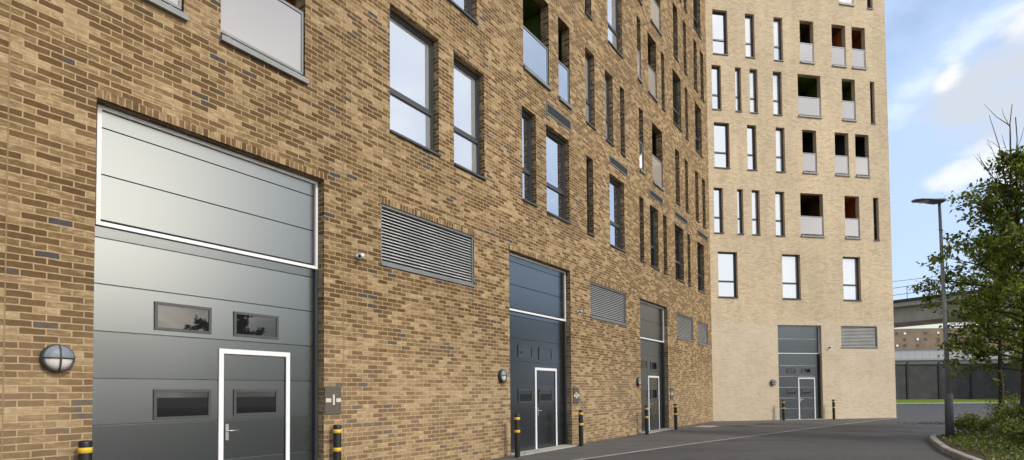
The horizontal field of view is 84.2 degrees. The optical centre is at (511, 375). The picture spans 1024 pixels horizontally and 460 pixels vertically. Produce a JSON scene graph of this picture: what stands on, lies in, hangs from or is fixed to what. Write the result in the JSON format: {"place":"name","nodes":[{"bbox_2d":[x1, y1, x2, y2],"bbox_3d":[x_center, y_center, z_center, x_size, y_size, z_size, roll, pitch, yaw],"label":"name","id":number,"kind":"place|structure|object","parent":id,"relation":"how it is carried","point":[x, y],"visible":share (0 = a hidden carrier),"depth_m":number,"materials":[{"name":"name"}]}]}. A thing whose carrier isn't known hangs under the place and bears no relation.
{"place":"outdoors","nodes":[
{"label":"outdoors","id":0,"kind":"place"},
{"bbox_2d":[489,418,889,459],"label":"footpath","id":1,"kind":"structure","parent":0,"point":[690,434],"depth_m":18.01,"materials":[{"name":"concrete"}]},
{"bbox_2d":[78,440,92,459],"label":"bollard","id":2,"kind":"object","parent":1,"relation":"on","point":[85,449],"visible":1,"depth_m":6.08,"materials":[{"name":"black plastic"}]},
{"bbox_2d":[333,424,341,459],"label":"bollard","id":3,"kind":"object","parent":1,"relation":"on","point":[337,432],"visible":1,"depth_m":8.84,"materials":[{"name":"black metal"}]},
{"bbox_2d":[514,414,520,457],"bbox_3d":[0.117,1.352,12.675,0.150,0.980,0.150,0,-2,0],"label":"bollard","id":4,"kind":"object","parent":1,"relation":"on","point":[517,433],"visible":1,"depth_m":12.62,"materials":[{"name":"black metal"}]},
{"bbox_2d":[578,410,582,445],"bbox_3d":[1.852,1.415,15.234,0.150,0.980,0.150,0,-2,0],"label":"bollard","id":5,"kind":"object","parent":1,"relation":"on","point":[580,416],"visible":0.97,"depth_m":15.18,"materials":[{"name":"black metal"}]},
{"bbox_2d":[645,406,648,434],"bbox_3d":[4.533,1.508,19.072,0.150,0.980,0.150,0,-2,0],"label":"bollard","id":6,"kind":"object","parent":1,"relation":"on","point":[646,420],"visible":1,"depth_m":19.02,"materials":[{"name":"black metal"}]},
{"bbox_2d":[674,404,677,429],"bbox_3d":[6.204,1.567,21.481,0.150,0.980,0.150,0,-2,0],"label":"bollard","id":7,"kind":"object","parent":1,"relation":"on","point":[675,418],"visible":1,"depth_m":21.43,"materials":[{"name":"black metal"}]},
{"bbox_2d":[694,425,717,427],"bbox_3d":[7.918,2.076,23.046,0.800,0.004,1.240,-2,-2,40],"label":"drain cover","id":8,"kind":"object","parent":1,"relation":"on","point":[709,426],"visible":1,"depth_m":23.01,"materials":[{"name":"metal"}]},
{"bbox_2d":[489,418,944,458],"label":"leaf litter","id":9,"kind":"object","parent":1,"relation":"on","point":[837,418],"visible":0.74,"depth_m":23.34,"materials":[{"name":"brown plant"}]},
{"bbox_2d":[782,400,784,419],"bbox_3d":[13.084,1.685,27.339,0.150,0.980,0.150,0,-2,0],"label":"bollard","id":10,"kind":"object","parent":1,"relation":"on","point":[783,409],"visible":1,"depth_m":27.29,"materials":[{"name":"black metal"}]},
{"bbox_2d":[832,399,834,418],"bbox_3d":[15.797,1.677,27.845,0.150,0.980,0.150,0,-2,0],"label":"bollard","id":11,"kind":"object","parent":1,"relation":"on","point":[833,408],"visible":1,"depth_m":27.80,"materials":[{"name":"black metal"}]},
{"bbox_2d":[583,403,1017,459],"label":"road","id":12,"kind":"structure","parent":0,"point":[887,439],"depth_m":15.32,"materials":[{"name":"grey asphalt"}]},
{"bbox_2d":[575,418,892,459],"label":"flush edging","id":13,"kind":"object","parent":12,"relation":"on","point":[710,441],"visible":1,"depth_m":15.92,"materials":[{"name":"concrete"}]},
{"bbox_2d":[896,402,1018,403],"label":"kerb","id":14,"kind":"structure","parent":12,"relation":"on","point":[943,403],"depth_m":55.93,"materials":[{"name":"concrete"}]},
{"bbox_2d":[929,431,998,459],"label":"bed kerb","id":15,"kind":"structure","parent":12,"relation":"on","point":[937,443],"depth_m":12.61,"materials":[{"name":"concrete"}]},
{"bbox_2d":[884,0,1023,299],"label":"sky","id":16,"kind":"structure","parent":0,"point":[946,60],"materials":[{"name":"blue"}]},
{"bbox_2d":[896,398,1019,402],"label":"grass verge","id":17,"kind":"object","parent":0,"point":[933,400],"depth_m":60.95,"materials":[{"name":"green plant"}]},
{"bbox_2d":[893,276,1020,327],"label":"viaduct","id":18,"kind":"object","parent":17,"relation":"on","point":[906,313],"visible":0.06,"depth_m":73.76,"materials":[{"name":"concrete"}]},
{"bbox_2d":[895,361,1020,399],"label":"acoustic fence","id":19,"kind":"object","parent":17,"relation":"on","point":[919,381],"visible":0.2,"depth_m":65.99,"materials":[{"name":"black metal"}]},
{"bbox_2d":[936,434,1023,459],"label":"planting bed","id":20,"kind":"object","parent":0,"point":[971,452],"depth_m":12.70,"materials":[{"name":"soil"}]},
{"bbox_2d":[911,198,954,436],"bbox_3d":[11.964,-1.659,16.102,1.116,6.833,0.400,0,-2,-14],"label":"street lamp","id":21,"kind":"object","parent":20,"relation":"on","point":[949,412],"visible":0.98,"depth_m":16.13,"materials":[{"name":"grey metal"}]},
{"bbox_2d":[907,231,1022,430],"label":"broadleaf tree","id":22,"kind":"object","parent":20,"relation":"on","point":[1001,358],"visible":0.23,"depth_m":17.80,"materials":[{"name":"green plant"}]},
{"bbox_2d":[909,104,1023,417],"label":"broadleaf tree","id":23,"kind":"object","parent":20,"relation":"on","point":[1007,238],"visible":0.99,"depth_m":15.27,"materials":[{"name":"green plant"}]},
{"bbox_2d":[939,407,1002,434],"bbox_3d":[13.486,1.350,16.488,1.867,0.875,1.597,0,-2,-25],"label":"shrub","id":24,"kind":"object","parent":20,"relation":"on","point":[968,421],"visible":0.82,"depth_m":16.35,"materials":[{"name":"green plant"}]},
{"bbox_2d":[937,423,1023,459],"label":"ground cover","id":25,"kind":"object","parent":20,"relation":"on","point":[977,440],"visible":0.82,"depth_m":13.12,"materials":[{"name":"green plant"}]},
{"bbox_2d":[940,269,1022,349],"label":"broadleaf tree","id":26,"kind":"object","parent":20,"relation":"on","point":[1003,340],"visible":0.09,"depth_m":20.33,"materials":[{"name":"green plant"}]},
{"bbox_2d":[982,390,1019,425],"bbox_3d":[15.307,1.088,16.760,2.205,1.339,2.486,-2,-2,35],"label":"shrub","id":27,"kind":"object","parent":20,"relation":"on","point":[1010,400],"visible":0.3,"depth_m":16.98,"materials":[{"name":"green plant"}]},
{"bbox_2d":[987,401,1023,424],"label":"shrub","id":28,"kind":"object","parent":20,"relation":"on","point":[1014,413],"visible":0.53,"depth_m":15.22,"materials":[{"name":"green plant"}]},
{"bbox_2d":[990,416,1023,440],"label":"shrub","id":29,"kind":"object","parent":20,"relation":"on","point":[1008,426],"visible":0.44,"depth_m":13.78,"materials":[{"name":"green plant"}]},
{"bbox_2d":[1003,416,1023,445],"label":"shrub","id":30,"kind":"object","parent":20,"relation":"on","point":[1020,432],"visible":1,"depth_m":12.64,"materials":[{"name":"green plant"}]},
{"label":"ground","id":31,"kind":"structure","parent":0,"visible":0},
{"bbox_2d":[0,0,712,459],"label":"apartment building","id":32,"kind":"structure","parent":31,"relation":"on","point":[202,202],"depth_m":9.39,"materials":[{"name":"brown brick"}]},
{"bbox_2d":[39,344,74,371],"bbox_3d":[-4.812,-0.183,6.023,0.151,0.300,0.300,-2,-2,34],"label":"wall lamp","id":33,"kind":"object","parent":32,"relation":"attached to","point":[56,358],"visible":1,"depth_m":5.98,"materials":[{"name":"white glass"}]},
{"bbox_2d":[92,104,317,459],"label":"industrial door","id":34,"kind":"structure","parent":32,"relation":"in","point":[205,329],"depth_m":7.50,"materials":[{"name":"grey metal"}]},
{"bbox_2d":[324,386,340,413],"bbox_3d":[-2.835,0.395,8.983,0.028,0.440,0.310,-2,-2,35],"label":"number plaque","id":35,"kind":"object","parent":32,"relation":"attached to","point":[332,399],"visible":1,"depth_m":8.96,"materials":[{"name":"grey metal"}]},
{"bbox_2d":[355,253,364,258],"bbox_3d":[-2.523,-1.982,9.416,0.168,0.108,0.130,-2,-2,34],"label":"security camera","id":36,"kind":"object","parent":32,"relation":"attached to","point":[359,256],"visible":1,"depth_m":9.40,"materials":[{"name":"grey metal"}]},
{"bbox_2d":[390,10,440,156],"bbox_3d":[-1.894,-5.523,10.781,0.255,2.374,1.325,-2,-2,34],"label":"window","id":37,"kind":"structure","parent":32,"relation":"in","point":[411,52],"depth_m":10.89,"materials":[{"name":"glass"}]},
{"bbox_2d":[448,0,478,25],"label":"window","id":38,"kind":"structure","parent":32,"relation":"in","point":[465,6],"depth_m":12.24,"materials":[{"name":"grey metal"}]},
{"bbox_2d":[453,58,486,180],"bbox_3d":[-0.971,-5.470,12.121,0.255,2.364,1.054,-2,-2,34],"label":"window","id":39,"kind":"structure","parent":32,"relation":"in","point":[466,83],"depth_m":12.26,"materials":[{"name":"glass"}]},
{"bbox_2d":[498,369,507,381],"bbox_3d":[-0.171,0.011,12.768,0.151,0.300,0.300,-2,-2,34],"label":"wall lamp","id":40,"kind":"object","parent":32,"relation":"attached to","point":[502,375],"visible":1,"depth_m":12.70,"materials":[{"name":"white"}]},
{"bbox_2d":[522,110,537,206],"bbox_3d":[0.360,-5.392,14.055,0.255,2.350,0.656,-2,-2,34],"label":"window","id":41,"kind":"structure","parent":32,"relation":"in","point":[526,119],"depth_m":14.24,"materials":[{"name":"grey metal"}]},
{"bbox_2d":[509,252,578,455],"bbox_3d":[0.761,-0.504,14.334,0.500,4.800,2.945,-2,-2,34],"label":"industrial door","id":42,"kind":"structure","parent":32,"relation":"in","point":[537,291],"depth_m":14.45,"materials":[{"name":"grey metal"}]},
{"bbox_2d":[546,129,571,223],"bbox_3d":[1.172,-5.345,15.234,0.255,2.341,1.253,-2,-2,34],"label":"window","id":43,"kind":"structure","parent":32,"relation":"in","point":[555,147],"depth_m":15.42,"materials":[{"name":"glass"}]},
{"bbox_2d":[573,388,578,403],"bbox_3d":[1.773,0.558,15.679,0.028,0.440,0.310,-2,-2,34],"label":"number plaque","id":44,"kind":"object","parent":32,"relation":"attached to","point":[575,395],"visible":1,"depth_m":15.64,"materials":[{"name":"grey metal"}]},
{"bbox_2d":[585,0,592,20],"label":"window","id":45,"kind":"structure","parent":32,"relation":"in","point":[586,13],"depth_m":17.07,"materials":[{"name":"grey metal"}]},
{"bbox_2d":[586,159,594,236],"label":"window","id":46,"kind":"structure","parent":32,"relation":"in","point":[587,162],"depth_m":16.97,"materials":[{"name":"grey metal"}]},
{"bbox_2d":[585,53,596,130],"bbox_3d":[2.263,-8.538,16.956,0.255,2.289,0.627,-2,-2,34],"label":"window","id":47,"kind":"structure","parent":32,"relation":"in","point":[587,59],"depth_m":17.18,"materials":[{"name":"grey metal"}]},
{"bbox_2d":[605,75,614,146],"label":"window","id":48,"kind":"structure","parent":32,"relation":"in","point":[606,78],"depth_m":18.27,"materials":[{"name":"grey metal"}]},
{"bbox_2d":[607,0,623,58],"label":"window","id":49,"kind":"structure","parent":32,"relation":"in","point":[612,5],"depth_m":18.85,"materials":[{"name":"grey glass"}]},
{"bbox_2d":[609,177,625,252],"bbox_3d":[3.337,-5.219,18.377,0.255,2.317,1.165,-2,-2,34],"label":"window","id":50,"kind":"structure","parent":32,"relation":"in","point":[615,219],"depth_m":18.61,"materials":[{"name":"grey glass"}]},
{"bbox_2d":[620,113,625,156],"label":"window","id":51,"kind":"structure","parent":32,"relation":"in","point":[622,153],"depth_m":19.05,"materials":[{"name":"grey metal"}]},
{"bbox_2d":[636,377,641,385],"bbox_3d":[4.364,0.207,19.356,0.151,0.300,0.300,-2,-2,34],"label":"wall lamp","id":52,"kind":"object","parent":32,"relation":"attached to","point":[638,381],"visible":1,"depth_m":19.28,"materials":[{"name":"white"}]},
{"bbox_2d":[639,200,645,262],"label":"window","id":53,"kind":"structure","parent":32,"relation":"in","point":[639,200],"depth_m":20.28,"materials":[{"name":"grey metal"}]},
{"bbox_2d":[650,208,659,269],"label":"window","id":54,"kind":"structure","parent":32,"relation":"in","point":[652,224],"depth_m":21.40,"materials":[{"name":"black glass"}]},
{"bbox_2d":[640,300,673,433],"bbox_3d":[5.233,-0.305,20.835,0.500,4.720,2.800,-2,-2,34],"label":"industrial door","id":55,"kind":"structure","parent":32,"relation":"in","point":[651,316],"depth_m":21.12,"materials":[{"name":"grey metal"}]},
{"bbox_2d":[670,388,672,398],"bbox_3d":[6.250,0.717,22.186,0.028,0.440,0.310,-2,-2,35],"label":"number plaque","id":56,"kind":"object","parent":32,"relation":"attached to","point":[671,393],"visible":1,"depth_m":22.14,"materials":[{"name":"grey metal"}]},
{"bbox_2d":[673,10,678,62],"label":"window","id":57,"kind":"structure","parent":32,"relation":"in","point":[673,10],"depth_m":23.99,"materials":[{"name":"grey metal"}]},
{"bbox_2d":[672,74,682,131],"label":"window","id":58,"kind":"structure","parent":32,"relation":"in","point":[675,93],"depth_m":24.01,"materials":[{"name":"grey metal"}]},
{"bbox_2d":[675,152,680,205],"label":"window","id":59,"kind":"structure","parent":32,"relation":"in","point":[679,204],"depth_m":23.74,"materials":[{"name":"grey metal"}]},
{"bbox_2d":[675,227,684,282],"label":"window","id":60,"kind":"structure","parent":32,"relation":"in","point":[677,232],"depth_m":23.81,"materials":[{"name":"black glass"}]},
{"bbox_2d":[693,0,701,39],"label":"window","id":61,"kind":"structure","parent":32,"relation":"in","point":[694,1],"depth_m":26.77,"materials":[{"name":"grey metal"}]},
{"bbox_2d":[695,107,702,157],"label":"window","id":62,"kind":"structure","parent":32,"relation":"in","point":[696,111],"depth_m":26.54,"materials":[{"name":"grey metal"}]},
{"bbox_2d":[697,244,705,293],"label":"window","id":63,"kind":"structure","parent":32,"relation":"in","point":[698,246],"depth_m":26.32,"materials":[{"name":"black glass"}]},
{"bbox_2d":[705,0,895,420],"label":"apartment building","id":64,"kind":"structure","parent":31,"relation":"on","point":[799,216],"depth_m":28.27,"materials":[{"name":"brick"}]},
{"bbox_2d":[712,66,721,110],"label":"window","id":65,"kind":"structure","parent":64,"relation":"in","point":[715,70],"depth_m":27.78,"materials":[{"name":"grey glass"}]},
{"bbox_2d":[714,189,723,233],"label":"window","id":66,"kind":"structure","parent":64,"relation":"in","point":[717,192],"depth_m":27.59,"materials":[{"name":"glass"}]},
{"bbox_2d":[712,11,728,55],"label":"window","id":67,"kind":"structure","parent":64,"relation":"in","point":[718,18],"depth_m":27.91,"materials":[{"name":"glass"}]},
{"bbox_2d":[714,123,730,168],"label":"window","id":68,"kind":"structure","parent":64,"relation":"in","point":[720,130],"depth_m":27.74,"materials":[{"name":"glass"}]},
{"bbox_2d":[718,252,738,297],"bbox_3d":[10.418,-4.851,27.470,1.041,2.240,0.255,0,-2,-11],"label":"window","id":69,"kind":"structure","parent":64,"relation":"in","point":[726,261],"depth_m":27.58,"materials":[{"name":"glass"}]},
{"bbox_2d":[735,69,741,111],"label":"window","id":70,"kind":"structure","parent":64,"relation":"in","point":[737,86],"depth_m":27.99,"materials":[{"name":"glass"}]},
{"bbox_2d":[737,190,744,234],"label":"window","id":71,"kind":"structure","parent":64,"relation":"in","point":[739,204],"depth_m":27.80,"materials":[{"name":"glass"}]},
{"bbox_2d":[745,15,755,58],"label":"window","id":72,"kind":"structure","parent":64,"relation":"in","point":[748,19],"depth_m":28.21,"materials":[{"name":"glass"}]},
{"bbox_2d":[747,126,757,170],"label":"window","id":73,"kind":"structure","parent":64,"relation":"in","point":[750,130],"depth_m":28.03,"materials":[{"name":"glass"}]},
{"bbox_2d":[749,70,758,113],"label":"window","id":74,"kind":"structure","parent":64,"relation":"in","point":[752,73],"depth_m":28.14,"materials":[{"name":"glass"}]},
{"bbox_2d":[752,191,760,235],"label":"window","id":75,"kind":"structure","parent":64,"relation":"in","point":[755,226],"depth_m":27.95,"materials":[{"name":"glass"}]},
{"bbox_2d":[770,379,776,385],"bbox_3d":[12.731,0.350,27.573,0.300,0.300,0.151,0,-2,-11],"label":"wall lamp","id":76,"kind":"object","parent":64,"relation":"attached to","point":[773,382],"visible":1,"depth_m":27.54,"materials":[{"name":"white"}]},
{"bbox_2d":[773,73,782,115],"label":"window","id":77,"kind":"structure","parent":64,"relation":"in","point":[776,76],"depth_m":28.39,"materials":[{"name":"glass"}]},
{"bbox_2d":[773,19,783,61],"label":"window","id":78,"kind":"structure","parent":64,"relation":"in","point":[776,22],"depth_m":28.49,"materials":[{"name":"glass"}]},
{"bbox_2d":[775,192,785,236],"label":"window","id":79,"kind":"structure","parent":64,"relation":"in","point":[778,196],"depth_m":28.20,"materials":[{"name":"glass"}]},
{"bbox_2d":[776,129,785,172],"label":"window","id":80,"kind":"structure","parent":64,"relation":"in","point":[779,132],"depth_m":28.32,"materials":[{"name":"glass"}]},
{"bbox_2d":[782,255,801,299],"bbox_3d":[13.796,-4.861,28.099,1.025,2.240,0.255,0,-2,-11],"label":"window","id":81,"kind":"structure","parent":64,"relation":"in","point":[790,274],"depth_m":28.21,"materials":[{"name":"glass"}]},
{"bbox_2d":[778,325,820,419],"bbox_3d":[14.222,-0.141,27.977,2.420,4.670,0.500,0,-2,-11],"label":"industrial door","id":82,"kind":"structure","parent":64,"relation":"in","point":[798,346],"depth_m":28.14,"materials":[{"name":"grey metal"}]},
{"bbox_2d":[843,257,861,300],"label":"window","id":83,"kind":"structure","parent":64,"relation":"in","point":[850,265],"depth_m":28.84,"materials":[{"name":"glass"}]},
{"bbox_2d":[867,0,873,9],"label":"window","id":84,"kind":"structure","parent":64,"relation":"in","point":[868,1],"depth_m":29.53,"materials":[{"name":"grey metal"}]},
{"bbox_2d":[870,83,875,123],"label":"window","id":85,"kind":"structure","parent":64,"relation":"in","point":[871,104],"depth_m":29.37,"materials":[{"name":"grey metal"}]},
{"bbox_2d":[873,199,879,240],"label":"window","id":86,"kind":"structure","parent":64,"relation":"in","point":[874,200],"depth_m":29.21,"materials":[{"name":"black glass"}]},
{"bbox_2d":[894,319,1021,363],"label":"apartment building","id":87,"kind":"structure","parent":31,"relation":"on","point":[914,345],"depth_m":125.76,"materials":[{"name":"brown"}]}
]}

